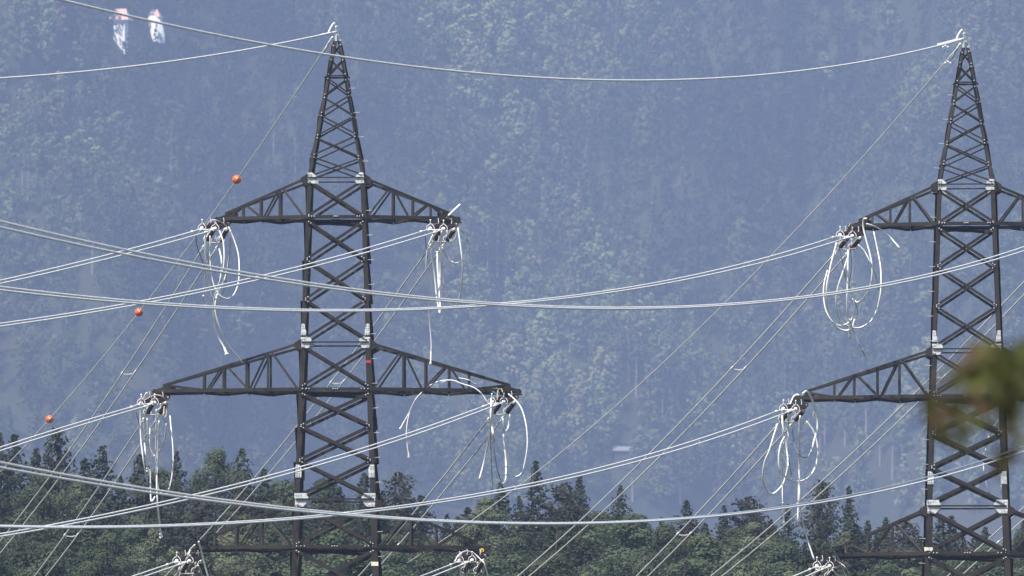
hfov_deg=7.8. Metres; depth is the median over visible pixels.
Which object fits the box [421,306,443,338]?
broadleaf tree
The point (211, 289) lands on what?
conductor cable
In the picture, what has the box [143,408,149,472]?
loose cable
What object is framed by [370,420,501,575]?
conductor cable
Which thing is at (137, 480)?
spruce tree
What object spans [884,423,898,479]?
pine tree
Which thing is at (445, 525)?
spruce tree
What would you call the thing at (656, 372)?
pine tree
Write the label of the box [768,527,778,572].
spruce tree
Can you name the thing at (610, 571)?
spruce tree
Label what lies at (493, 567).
broadleaf tree
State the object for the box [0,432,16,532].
spruce tree
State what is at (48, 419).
marker ball
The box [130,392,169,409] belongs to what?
insulator string
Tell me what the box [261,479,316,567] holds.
broadleaf tree
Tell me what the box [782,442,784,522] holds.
loose cable
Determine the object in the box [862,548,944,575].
broadleaf tree
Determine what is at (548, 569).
broadleaf tree
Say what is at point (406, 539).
spruce tree
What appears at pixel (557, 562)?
broadleaf tree
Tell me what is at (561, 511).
spruce tree
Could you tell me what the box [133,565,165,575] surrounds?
conductor cable
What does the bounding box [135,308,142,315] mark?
marker ball
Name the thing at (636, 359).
pine tree
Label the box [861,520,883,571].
spruce tree
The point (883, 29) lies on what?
broadleaf tree
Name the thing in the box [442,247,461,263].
loose cable
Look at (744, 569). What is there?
broadleaf tree
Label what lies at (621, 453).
hillside hut
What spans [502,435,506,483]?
loose cable
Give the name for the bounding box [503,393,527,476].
loose cable
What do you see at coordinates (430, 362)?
loose cable
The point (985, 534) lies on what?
spruce tree
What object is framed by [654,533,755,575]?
broadleaf tree
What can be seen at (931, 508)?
lattice pylon
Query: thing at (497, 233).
pine tree
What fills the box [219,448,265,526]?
spruce tree
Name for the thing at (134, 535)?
broadleaf tree
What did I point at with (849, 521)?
spruce tree
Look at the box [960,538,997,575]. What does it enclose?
spruce tree
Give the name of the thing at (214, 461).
broadleaf tree
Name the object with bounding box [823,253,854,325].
loose cable
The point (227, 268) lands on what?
loose cable
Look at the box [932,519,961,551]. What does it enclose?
spruce tree
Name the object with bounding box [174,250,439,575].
conductor cable
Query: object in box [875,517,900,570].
spruce tree
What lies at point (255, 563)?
broadleaf tree
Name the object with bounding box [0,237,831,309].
conductor cable
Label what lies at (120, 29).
hillside house
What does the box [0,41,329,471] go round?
earth wire
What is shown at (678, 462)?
pine tree
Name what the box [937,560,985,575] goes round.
broadleaf tree
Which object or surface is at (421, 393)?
loose cable
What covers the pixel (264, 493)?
spruce tree
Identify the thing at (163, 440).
loose cable
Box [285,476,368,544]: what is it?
broadleaf tree
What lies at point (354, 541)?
spruce tree
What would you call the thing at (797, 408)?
insulator string
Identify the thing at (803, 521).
loose cable
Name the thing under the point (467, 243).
loose cable
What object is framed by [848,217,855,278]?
pine tree
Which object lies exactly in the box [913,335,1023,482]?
roadside tree
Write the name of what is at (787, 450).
loose cable
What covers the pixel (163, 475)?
broadleaf tree
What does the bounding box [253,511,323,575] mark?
broadleaf tree
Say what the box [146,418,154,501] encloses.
loose cable
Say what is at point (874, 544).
spruce tree
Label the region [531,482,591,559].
tree
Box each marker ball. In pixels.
[46,415,53,422]
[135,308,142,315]
[232,175,240,183]
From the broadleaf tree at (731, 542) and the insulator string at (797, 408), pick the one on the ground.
the broadleaf tree at (731, 542)
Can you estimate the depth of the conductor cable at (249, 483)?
333.96 m
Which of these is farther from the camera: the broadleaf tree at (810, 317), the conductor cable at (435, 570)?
the broadleaf tree at (810, 317)
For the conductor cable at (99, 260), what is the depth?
356.89 m
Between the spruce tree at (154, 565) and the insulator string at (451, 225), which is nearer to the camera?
the insulator string at (451, 225)
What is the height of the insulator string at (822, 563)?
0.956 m
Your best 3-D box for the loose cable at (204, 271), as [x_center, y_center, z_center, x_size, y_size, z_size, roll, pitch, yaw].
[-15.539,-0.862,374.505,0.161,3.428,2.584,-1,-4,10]
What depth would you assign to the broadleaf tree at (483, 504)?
553.61 m
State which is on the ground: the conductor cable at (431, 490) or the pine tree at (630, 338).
the pine tree at (630, 338)
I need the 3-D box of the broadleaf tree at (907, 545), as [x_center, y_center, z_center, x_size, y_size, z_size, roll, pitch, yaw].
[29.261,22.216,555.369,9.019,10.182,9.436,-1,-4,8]
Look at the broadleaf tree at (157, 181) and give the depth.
3942.98 m
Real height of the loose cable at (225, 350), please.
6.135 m
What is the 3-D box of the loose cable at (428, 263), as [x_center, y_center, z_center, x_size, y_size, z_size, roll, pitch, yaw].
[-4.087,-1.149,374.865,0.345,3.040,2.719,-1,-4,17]
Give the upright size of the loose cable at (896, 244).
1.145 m
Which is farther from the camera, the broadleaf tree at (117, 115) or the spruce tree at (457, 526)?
the broadleaf tree at (117, 115)
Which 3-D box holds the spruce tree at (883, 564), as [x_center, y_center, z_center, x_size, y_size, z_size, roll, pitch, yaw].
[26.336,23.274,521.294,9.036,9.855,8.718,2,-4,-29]
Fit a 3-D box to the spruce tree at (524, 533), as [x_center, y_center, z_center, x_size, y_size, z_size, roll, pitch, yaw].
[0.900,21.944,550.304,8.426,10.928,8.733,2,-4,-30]
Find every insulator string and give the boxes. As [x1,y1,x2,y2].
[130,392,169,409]
[142,397,169,421]
[165,551,205,566]
[179,555,205,575]
[191,218,230,234]
[202,223,230,250]
[420,219,458,234]
[429,224,458,248]
[449,550,486,567]
[462,554,486,575]
[482,391,518,408]
[487,396,518,421]
[775,399,807,414]
[775,403,807,428]
[809,555,841,571]
[812,560,841,575]
[832,226,863,240]
[835,232,863,256]
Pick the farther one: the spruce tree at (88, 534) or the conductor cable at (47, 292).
the spruce tree at (88, 534)
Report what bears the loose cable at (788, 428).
hanging from the insulator string at (797, 408)
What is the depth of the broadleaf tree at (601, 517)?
551.31 m
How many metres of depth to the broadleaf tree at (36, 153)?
3884.60 m
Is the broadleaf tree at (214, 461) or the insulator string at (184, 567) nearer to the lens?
the insulator string at (184, 567)
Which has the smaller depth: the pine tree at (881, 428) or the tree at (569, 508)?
the tree at (569, 508)
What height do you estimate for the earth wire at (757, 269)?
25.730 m
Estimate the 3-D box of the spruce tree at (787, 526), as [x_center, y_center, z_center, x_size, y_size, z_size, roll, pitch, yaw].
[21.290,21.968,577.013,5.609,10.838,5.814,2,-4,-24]
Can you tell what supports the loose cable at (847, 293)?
hanging from the lattice pylon at (931, 508)
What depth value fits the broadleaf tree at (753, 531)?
524.28 m
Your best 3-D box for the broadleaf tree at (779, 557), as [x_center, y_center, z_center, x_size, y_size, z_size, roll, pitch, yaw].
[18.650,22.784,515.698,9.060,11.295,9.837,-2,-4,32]
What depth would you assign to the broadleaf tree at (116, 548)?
492.07 m
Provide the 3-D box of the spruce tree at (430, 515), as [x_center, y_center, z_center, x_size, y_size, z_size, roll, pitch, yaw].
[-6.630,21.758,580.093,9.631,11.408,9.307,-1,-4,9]
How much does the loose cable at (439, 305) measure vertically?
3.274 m
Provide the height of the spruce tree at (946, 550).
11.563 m
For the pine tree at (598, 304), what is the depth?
4124.43 m
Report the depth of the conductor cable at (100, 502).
394.06 m
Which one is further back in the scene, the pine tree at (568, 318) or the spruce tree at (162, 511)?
the pine tree at (568, 318)
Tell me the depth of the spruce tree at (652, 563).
491.61 m
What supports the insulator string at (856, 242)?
attached to the lattice pylon at (931, 508)
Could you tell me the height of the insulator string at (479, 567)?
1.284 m
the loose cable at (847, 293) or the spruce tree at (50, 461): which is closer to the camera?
the loose cable at (847, 293)
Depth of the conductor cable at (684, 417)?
407.12 m
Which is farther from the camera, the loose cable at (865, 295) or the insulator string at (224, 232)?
the insulator string at (224, 232)
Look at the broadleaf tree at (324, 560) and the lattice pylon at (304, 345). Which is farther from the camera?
the broadleaf tree at (324, 560)
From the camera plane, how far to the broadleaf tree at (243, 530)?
516.30 m
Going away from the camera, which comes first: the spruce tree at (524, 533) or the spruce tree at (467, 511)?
the spruce tree at (524, 533)
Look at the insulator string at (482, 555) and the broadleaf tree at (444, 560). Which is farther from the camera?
the broadleaf tree at (444, 560)
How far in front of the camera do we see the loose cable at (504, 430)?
374.63 m
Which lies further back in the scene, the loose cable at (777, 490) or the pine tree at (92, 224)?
the pine tree at (92, 224)
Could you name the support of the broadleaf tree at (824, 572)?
on the ground
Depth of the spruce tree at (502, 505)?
567.28 m
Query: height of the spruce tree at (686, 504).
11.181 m
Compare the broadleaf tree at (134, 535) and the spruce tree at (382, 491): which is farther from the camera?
the spruce tree at (382, 491)
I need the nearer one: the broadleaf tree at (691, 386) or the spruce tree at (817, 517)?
the spruce tree at (817, 517)
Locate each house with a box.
[109,9,132,54]
[148,9,164,43]
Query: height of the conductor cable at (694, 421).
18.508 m
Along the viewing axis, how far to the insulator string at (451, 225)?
375.06 m
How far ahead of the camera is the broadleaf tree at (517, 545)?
524.43 m
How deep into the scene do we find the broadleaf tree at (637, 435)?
4054.44 m
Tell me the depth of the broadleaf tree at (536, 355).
4074.98 m
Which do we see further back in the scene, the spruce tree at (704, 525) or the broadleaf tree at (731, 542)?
the spruce tree at (704, 525)
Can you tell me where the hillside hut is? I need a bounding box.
[612,446,633,468]
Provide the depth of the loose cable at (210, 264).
374.37 m
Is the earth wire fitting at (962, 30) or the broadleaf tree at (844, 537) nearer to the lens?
the earth wire fitting at (962, 30)
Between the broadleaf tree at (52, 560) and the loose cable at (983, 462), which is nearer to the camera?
the loose cable at (983, 462)
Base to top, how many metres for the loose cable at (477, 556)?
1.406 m
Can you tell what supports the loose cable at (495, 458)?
hanging from the lattice pylon at (304, 345)
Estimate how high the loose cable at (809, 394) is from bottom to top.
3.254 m
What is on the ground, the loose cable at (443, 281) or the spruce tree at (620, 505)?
the spruce tree at (620, 505)
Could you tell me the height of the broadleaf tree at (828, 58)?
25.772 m
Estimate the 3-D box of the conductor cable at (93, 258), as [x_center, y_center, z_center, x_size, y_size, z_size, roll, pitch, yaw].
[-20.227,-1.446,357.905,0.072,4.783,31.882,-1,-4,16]
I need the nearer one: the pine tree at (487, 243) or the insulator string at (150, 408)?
the insulator string at (150, 408)
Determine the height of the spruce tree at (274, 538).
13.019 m
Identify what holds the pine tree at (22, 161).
on the ground
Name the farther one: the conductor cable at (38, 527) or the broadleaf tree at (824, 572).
the broadleaf tree at (824, 572)
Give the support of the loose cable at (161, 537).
hanging from the lattice pylon at (304, 345)
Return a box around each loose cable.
[135,410,147,445]
[140,396,147,482]
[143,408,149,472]
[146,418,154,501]
[149,422,166,455]
[155,409,173,493]
[156,421,162,538]
[195,236,205,304]
[198,541,208,575]
[204,235,209,264]
[205,235,221,299]
[209,227,239,298]
[213,230,228,354]
[214,230,243,362]
[216,236,230,305]
[399,399,415,428]
[406,380,487,456]
[425,234,432,363]
[425,236,434,287]
[430,249,440,313]
[439,231,441,285]
[441,262,451,304]
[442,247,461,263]
[446,217,456,241]
[448,204,460,215]
[453,228,462,305]
[454,551,487,575]
[458,227,467,261]
[460,553,461,575]
[479,398,491,478]
[490,433,492,489]
[491,401,494,442]
[491,434,502,482]
[502,414,510,431]
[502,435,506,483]
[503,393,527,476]
[762,424,788,494]
[778,421,818,481]
[779,417,792,478]
[781,415,788,466]
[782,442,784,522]
[787,415,789,441]
[792,426,808,457]
[797,415,800,522]
[798,477,814,559]
[802,390,818,456]
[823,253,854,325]
[826,242,855,331]
[835,258,877,328]
[838,245,857,318]
[846,250,850,338]
[848,245,851,288]
[849,319,866,357]
[852,218,872,302]
[858,244,878,290]
[866,223,899,248]
[873,232,881,308]
[983,419,998,493]
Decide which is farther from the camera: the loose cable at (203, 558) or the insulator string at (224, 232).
the insulator string at (224, 232)
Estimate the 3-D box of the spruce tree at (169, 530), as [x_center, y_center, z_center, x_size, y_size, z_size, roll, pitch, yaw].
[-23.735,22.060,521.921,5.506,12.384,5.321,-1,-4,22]
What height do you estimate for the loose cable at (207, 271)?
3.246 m
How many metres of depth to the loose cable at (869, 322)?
374.46 m
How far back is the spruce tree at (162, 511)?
555.51 m
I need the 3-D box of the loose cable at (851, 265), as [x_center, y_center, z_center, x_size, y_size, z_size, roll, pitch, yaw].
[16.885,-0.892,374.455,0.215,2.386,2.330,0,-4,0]
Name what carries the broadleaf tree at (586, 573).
on the ground
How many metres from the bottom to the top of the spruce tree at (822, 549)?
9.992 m
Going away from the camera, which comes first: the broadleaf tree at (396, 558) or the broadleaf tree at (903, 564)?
the broadleaf tree at (396, 558)
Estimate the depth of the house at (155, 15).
4146.77 m
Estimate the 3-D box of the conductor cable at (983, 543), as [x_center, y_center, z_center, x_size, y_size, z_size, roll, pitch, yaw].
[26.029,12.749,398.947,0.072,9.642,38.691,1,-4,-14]
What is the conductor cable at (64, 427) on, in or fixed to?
attached to the insulator string at (156, 401)
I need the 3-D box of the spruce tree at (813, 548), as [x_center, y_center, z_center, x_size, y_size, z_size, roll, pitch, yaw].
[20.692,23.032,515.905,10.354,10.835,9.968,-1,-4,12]
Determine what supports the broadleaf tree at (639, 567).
on the ground
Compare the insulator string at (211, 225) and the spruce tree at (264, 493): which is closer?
the insulator string at (211, 225)
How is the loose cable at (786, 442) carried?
hanging from the insulator string at (797, 408)
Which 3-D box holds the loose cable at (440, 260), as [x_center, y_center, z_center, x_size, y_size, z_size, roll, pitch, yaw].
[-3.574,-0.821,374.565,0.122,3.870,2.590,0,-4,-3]
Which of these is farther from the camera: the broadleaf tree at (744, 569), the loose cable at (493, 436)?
the broadleaf tree at (744, 569)
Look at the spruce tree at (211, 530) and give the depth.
516.79 m
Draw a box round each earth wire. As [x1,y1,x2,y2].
[0,32,332,78]
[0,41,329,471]
[59,0,961,81]
[407,47,957,562]
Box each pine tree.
[17,149,26,197]
[23,149,34,200]
[83,217,100,273]
[163,118,176,172]
[265,104,279,155]
[289,137,302,185]
[480,223,492,282]
[489,219,506,278]
[564,304,576,352]
[591,297,602,347]
[622,330,634,382]
[626,447,640,501]
[628,339,644,398]
[648,350,662,412]
[657,368,668,418]
[674,450,686,505]
[813,404,823,453]
[818,402,832,456]
[837,390,849,447]
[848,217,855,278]
[855,375,874,434]
[873,415,888,466]
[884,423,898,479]
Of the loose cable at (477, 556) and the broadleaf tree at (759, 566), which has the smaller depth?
the loose cable at (477, 556)
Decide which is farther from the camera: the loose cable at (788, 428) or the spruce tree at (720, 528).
the spruce tree at (720, 528)
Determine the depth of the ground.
4076.89 m
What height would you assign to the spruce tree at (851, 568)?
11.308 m
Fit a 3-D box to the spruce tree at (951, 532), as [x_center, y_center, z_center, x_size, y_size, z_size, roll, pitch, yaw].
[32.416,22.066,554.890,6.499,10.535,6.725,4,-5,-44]
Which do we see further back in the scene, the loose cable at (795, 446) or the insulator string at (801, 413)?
the insulator string at (801, 413)
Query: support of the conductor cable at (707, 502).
attached to the insulator string at (801, 413)
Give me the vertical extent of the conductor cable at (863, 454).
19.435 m
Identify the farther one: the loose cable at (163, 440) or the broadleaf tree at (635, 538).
the broadleaf tree at (635, 538)
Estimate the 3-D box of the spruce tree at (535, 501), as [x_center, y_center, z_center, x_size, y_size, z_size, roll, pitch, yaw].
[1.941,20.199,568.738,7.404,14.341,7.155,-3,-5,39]
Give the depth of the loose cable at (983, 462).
379.26 m
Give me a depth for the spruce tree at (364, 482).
577.68 m
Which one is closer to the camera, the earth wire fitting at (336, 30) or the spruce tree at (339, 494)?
the earth wire fitting at (336, 30)
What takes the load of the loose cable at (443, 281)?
hanging from the lattice pylon at (304, 345)
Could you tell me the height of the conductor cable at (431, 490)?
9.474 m
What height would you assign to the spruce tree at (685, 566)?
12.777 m
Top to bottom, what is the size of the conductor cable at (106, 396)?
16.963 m
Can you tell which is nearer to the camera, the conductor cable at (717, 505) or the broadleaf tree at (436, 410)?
the conductor cable at (717, 505)
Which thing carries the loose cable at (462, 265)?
hanging from the insulator string at (451, 225)
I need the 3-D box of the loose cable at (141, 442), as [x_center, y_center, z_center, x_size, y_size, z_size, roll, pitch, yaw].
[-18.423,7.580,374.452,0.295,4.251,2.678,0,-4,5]
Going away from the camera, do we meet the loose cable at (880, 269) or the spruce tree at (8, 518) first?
the loose cable at (880, 269)
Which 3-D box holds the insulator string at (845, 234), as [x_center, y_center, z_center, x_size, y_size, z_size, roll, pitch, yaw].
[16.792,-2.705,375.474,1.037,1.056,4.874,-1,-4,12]
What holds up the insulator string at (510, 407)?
attached to the lattice pylon at (304, 345)
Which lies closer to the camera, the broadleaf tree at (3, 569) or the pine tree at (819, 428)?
the broadleaf tree at (3, 569)
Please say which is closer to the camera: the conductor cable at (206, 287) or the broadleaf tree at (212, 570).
the conductor cable at (206, 287)
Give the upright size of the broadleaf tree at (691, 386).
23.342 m
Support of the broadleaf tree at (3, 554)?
on the ground
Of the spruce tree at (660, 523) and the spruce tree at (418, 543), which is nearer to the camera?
the spruce tree at (418, 543)
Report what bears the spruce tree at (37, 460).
on the ground
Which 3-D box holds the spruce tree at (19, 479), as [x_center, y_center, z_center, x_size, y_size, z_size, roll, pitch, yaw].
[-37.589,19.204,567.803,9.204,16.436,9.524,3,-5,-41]
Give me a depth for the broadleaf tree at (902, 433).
3980.41 m
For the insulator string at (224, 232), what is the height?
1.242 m
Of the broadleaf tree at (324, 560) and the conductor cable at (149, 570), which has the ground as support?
the broadleaf tree at (324, 560)
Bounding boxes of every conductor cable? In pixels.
[0,220,1023,307]
[0,226,1023,309]
[0,231,190,280]
[0,231,419,323]
[0,232,204,283]
[0,232,433,326]
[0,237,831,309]
[0,238,843,311]
[0,249,201,541]
[0,250,215,553]
[0,405,493,536]
[0,406,143,451]
[0,406,482,534]
[0,407,130,447]
[0,411,775,526]
[0,412,787,528]
[0,446,1023,522]
[0,451,1023,524]
[34,421,142,575]
[46,420,155,575]
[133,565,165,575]
[145,564,178,575]
[165,247,429,575]
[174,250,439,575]
[359,421,486,575]
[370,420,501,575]
[421,565,449,575]
[433,564,461,575]
[518,254,834,575]
[529,255,844,575]
[636,427,774,575]
[648,429,786,575]
[711,281,1023,575]
[722,294,1023,575]
[947,507,1023,575]
[963,519,1023,573]
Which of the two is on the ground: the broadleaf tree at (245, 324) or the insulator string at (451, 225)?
the broadleaf tree at (245, 324)
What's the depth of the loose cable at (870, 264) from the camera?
374.37 m
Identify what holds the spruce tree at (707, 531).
on the ground
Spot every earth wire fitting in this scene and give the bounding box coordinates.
[309,22,338,52]
[937,29,966,63]
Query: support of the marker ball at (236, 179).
attached to the earth wire at (182, 254)
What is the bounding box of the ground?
[0,0,1023,574]
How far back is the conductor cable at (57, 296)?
293.55 m
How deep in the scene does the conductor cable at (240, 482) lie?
334.30 m
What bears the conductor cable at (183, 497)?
attached to the insulator string
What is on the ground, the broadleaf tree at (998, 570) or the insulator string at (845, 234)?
the broadleaf tree at (998, 570)
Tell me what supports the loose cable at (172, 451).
hanging from the lattice pylon at (304, 345)
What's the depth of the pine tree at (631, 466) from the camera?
4027.29 m
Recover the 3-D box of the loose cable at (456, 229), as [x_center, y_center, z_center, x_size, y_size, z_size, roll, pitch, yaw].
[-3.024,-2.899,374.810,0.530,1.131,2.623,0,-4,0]
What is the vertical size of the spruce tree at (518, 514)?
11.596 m
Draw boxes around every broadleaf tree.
[0,523,30,575]
[0,541,11,574]
[0,554,29,575]
[3,520,77,574]
[4,468,98,574]
[9,35,34,69]
[14,547,81,575]
[26,137,43,174]
[41,482,104,563]
[44,70,69,112]
[60,542,129,575]
[64,41,85,79]
[75,529,140,575]
[93,60,113,91]
[97,109,125,146]
[118,515,181,575]
[123,466,197,556]
[128,528,182,575]
[145,177,171,213]
[159,552,242,575]
[182,446,258,545]
[208,536,248,575]
[210,512,269,575]
[224,303,254,348]
[226,550,268,575]
[253,479,319,529]
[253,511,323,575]
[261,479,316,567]
[266,524,387,575]
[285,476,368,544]
[301,543,408,575]
[301,554,332,575]
[343,505,438,553]
[361,470,441,570]
[366,551,412,575]
[381,532,419,570]
[403,552,447,575]
[406,539,464,575]
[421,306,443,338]
[427,406,450,445]
[442,517,502,575]
[449,498,537,567]
[458,554,511,575]
[492,536,548,572]
[501,551,533,575]
[509,558,561,575]
[519,348,541,379]
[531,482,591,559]
[542,551,579,575]
[566,511,628,575]
[572,512,686,575]
[580,570,592,575]
[605,523,672,575]
[622,521,698,575]
[627,425,648,455]
[630,560,656,575]
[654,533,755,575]
[682,380,704,415]
[714,527,753,575]
[716,521,783,575]
[733,561,762,575]
[745,538,820,575]
[751,561,769,575]
[784,571,795,575]
[798,304,817,341]
[810,561,845,575]
[812,52,835,90]
[824,532,873,575]
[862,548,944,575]
[865,568,885,575]
[875,0,900,41]
[887,419,913,452]
[900,567,921,575]
[909,290,931,332]
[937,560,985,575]
[963,545,1021,575]
[999,528,1023,568]
[1014,566,1023,575]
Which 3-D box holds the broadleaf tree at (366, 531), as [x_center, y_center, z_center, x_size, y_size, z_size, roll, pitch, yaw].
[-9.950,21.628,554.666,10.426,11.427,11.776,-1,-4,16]
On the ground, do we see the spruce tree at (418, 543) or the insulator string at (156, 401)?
the spruce tree at (418, 543)
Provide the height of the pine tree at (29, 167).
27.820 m
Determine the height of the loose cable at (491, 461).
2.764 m
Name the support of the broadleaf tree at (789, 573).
on the ground
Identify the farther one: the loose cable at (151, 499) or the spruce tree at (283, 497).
the spruce tree at (283, 497)
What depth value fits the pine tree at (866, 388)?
4022.01 m
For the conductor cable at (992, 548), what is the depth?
402.49 m
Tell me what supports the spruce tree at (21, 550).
on the ground
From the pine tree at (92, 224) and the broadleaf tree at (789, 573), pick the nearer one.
the broadleaf tree at (789, 573)
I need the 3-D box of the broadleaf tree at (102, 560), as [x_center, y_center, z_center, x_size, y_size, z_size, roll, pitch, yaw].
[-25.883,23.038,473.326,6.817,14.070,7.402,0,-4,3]
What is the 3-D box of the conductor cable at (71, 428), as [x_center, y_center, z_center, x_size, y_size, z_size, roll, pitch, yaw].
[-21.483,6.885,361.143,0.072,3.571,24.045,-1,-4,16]
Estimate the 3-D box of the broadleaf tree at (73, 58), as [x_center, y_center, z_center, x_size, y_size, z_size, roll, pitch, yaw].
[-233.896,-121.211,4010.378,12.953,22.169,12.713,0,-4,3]
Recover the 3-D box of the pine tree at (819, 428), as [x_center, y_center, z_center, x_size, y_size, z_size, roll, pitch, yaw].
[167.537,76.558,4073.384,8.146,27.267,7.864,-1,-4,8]
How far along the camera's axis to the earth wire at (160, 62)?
350.41 m
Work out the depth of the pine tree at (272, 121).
4106.40 m
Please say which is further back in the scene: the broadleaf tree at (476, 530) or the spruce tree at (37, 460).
the spruce tree at (37, 460)
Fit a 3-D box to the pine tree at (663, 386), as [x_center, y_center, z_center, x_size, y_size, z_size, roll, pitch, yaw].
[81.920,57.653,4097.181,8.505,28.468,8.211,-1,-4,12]
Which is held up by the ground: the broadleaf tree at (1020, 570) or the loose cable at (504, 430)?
the broadleaf tree at (1020, 570)
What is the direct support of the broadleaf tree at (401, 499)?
on the ground
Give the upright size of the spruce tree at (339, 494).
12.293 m
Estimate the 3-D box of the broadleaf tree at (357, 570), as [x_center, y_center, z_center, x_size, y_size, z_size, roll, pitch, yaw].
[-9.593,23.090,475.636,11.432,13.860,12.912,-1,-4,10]
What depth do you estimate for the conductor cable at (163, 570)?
369.77 m
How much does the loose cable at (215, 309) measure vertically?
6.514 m
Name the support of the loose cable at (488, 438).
hanging from the insulator string at (506, 400)
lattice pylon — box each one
[151,34,522,575]
[791,40,1023,575]
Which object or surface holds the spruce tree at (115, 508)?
on the ground
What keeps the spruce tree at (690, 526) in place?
on the ground
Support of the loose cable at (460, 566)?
hanging from the insulator string at (482, 555)
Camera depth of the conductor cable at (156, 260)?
266.98 m
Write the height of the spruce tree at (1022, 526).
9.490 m
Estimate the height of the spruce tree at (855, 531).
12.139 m
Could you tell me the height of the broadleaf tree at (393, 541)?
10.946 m
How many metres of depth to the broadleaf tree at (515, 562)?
495.76 m
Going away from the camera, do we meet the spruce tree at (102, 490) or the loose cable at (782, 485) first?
the loose cable at (782, 485)
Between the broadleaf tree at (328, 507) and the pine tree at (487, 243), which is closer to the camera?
the broadleaf tree at (328, 507)
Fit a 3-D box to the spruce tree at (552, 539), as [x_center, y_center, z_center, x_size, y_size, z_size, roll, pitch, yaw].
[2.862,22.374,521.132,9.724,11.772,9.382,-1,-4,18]
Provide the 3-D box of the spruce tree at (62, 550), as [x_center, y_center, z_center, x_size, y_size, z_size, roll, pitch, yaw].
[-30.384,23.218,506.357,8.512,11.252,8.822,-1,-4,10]
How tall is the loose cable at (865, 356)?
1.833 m
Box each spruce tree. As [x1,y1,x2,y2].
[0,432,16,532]
[0,434,37,560]
[1,490,41,573]
[3,448,63,552]
[8,540,29,575]
[24,427,77,544]
[54,549,73,575]
[55,458,113,544]
[60,502,101,574]
[87,445,144,565]
[99,454,180,561]
[105,500,125,569]
[108,476,129,532]
[127,483,184,575]
[149,560,158,575]
[160,516,177,570]
[164,451,192,543]
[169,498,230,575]
[171,533,203,575]
[179,470,206,546]
[205,521,220,574]
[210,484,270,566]
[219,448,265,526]
[252,468,275,541]
[262,531,289,575]
[267,493,292,569]
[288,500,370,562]
[316,487,354,530]
[348,472,384,544]
[350,536,359,544]
[380,490,393,528]
[399,513,420,566]
[408,536,452,573]
[414,496,447,554]
[439,514,453,572]
[441,516,465,573]
[442,507,479,553]
[482,482,530,551]
[502,513,543,566]
[508,496,535,545]
[514,461,559,555]
[532,507,588,572]
[535,525,578,575]
[563,518,613,575]
[571,476,592,530]
[603,557,616,575]
[607,485,632,553]
[648,557,661,575]
[654,517,667,575]
[668,500,719,567]
[673,522,697,563]
[680,560,697,575]
[698,522,720,569]
[703,528,724,575]
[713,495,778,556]
[713,504,732,568]
[763,519,786,567]
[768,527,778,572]
[778,503,801,564]
[790,478,843,575]
[791,543,813,575]
[797,545,837,575]
[808,524,833,563]
[828,486,865,574]
[834,525,878,575]
[839,552,861,575]
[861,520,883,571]
[862,533,886,573]
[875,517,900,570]
[877,558,898,575]
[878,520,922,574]
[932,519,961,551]
[936,547,949,574]
[939,515,964,551]
[955,537,968,563]
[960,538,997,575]
[978,527,993,575]
[1012,521,1023,543]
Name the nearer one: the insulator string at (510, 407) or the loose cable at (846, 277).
the loose cable at (846, 277)
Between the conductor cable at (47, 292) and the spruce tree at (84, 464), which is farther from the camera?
the spruce tree at (84, 464)
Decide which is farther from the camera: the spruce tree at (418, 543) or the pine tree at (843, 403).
the pine tree at (843, 403)
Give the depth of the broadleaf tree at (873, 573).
482.22 m
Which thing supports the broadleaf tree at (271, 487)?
on the ground
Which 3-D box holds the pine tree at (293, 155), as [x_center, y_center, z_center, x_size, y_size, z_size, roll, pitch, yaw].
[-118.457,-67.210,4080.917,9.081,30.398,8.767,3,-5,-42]
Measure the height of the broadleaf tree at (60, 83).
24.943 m
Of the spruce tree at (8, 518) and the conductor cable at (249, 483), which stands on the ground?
the spruce tree at (8, 518)
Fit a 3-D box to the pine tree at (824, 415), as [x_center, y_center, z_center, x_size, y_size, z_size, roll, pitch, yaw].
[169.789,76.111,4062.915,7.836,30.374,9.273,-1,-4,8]
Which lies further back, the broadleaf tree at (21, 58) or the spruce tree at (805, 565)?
the broadleaf tree at (21, 58)
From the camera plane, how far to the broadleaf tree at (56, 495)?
543.58 m
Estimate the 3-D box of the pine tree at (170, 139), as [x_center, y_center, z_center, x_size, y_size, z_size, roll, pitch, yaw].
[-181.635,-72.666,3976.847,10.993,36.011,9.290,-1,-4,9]
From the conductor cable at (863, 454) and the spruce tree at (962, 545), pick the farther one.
the spruce tree at (962, 545)
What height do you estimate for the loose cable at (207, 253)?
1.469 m
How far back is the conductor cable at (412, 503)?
311.97 m
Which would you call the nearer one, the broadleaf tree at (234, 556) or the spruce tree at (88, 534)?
the broadleaf tree at (234, 556)
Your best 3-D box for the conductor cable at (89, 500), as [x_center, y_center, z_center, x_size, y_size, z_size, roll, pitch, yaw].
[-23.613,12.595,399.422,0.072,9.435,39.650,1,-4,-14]
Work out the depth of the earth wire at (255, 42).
290.06 m
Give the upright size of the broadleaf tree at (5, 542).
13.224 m
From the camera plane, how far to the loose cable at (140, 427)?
373.92 m
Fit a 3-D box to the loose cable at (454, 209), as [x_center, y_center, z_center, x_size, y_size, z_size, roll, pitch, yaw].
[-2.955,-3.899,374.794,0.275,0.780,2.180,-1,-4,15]
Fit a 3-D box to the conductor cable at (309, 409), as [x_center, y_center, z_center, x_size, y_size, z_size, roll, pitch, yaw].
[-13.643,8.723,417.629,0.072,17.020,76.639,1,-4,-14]
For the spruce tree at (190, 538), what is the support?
on the ground
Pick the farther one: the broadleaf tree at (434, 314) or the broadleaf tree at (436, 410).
the broadleaf tree at (434, 314)
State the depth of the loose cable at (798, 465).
374.67 m

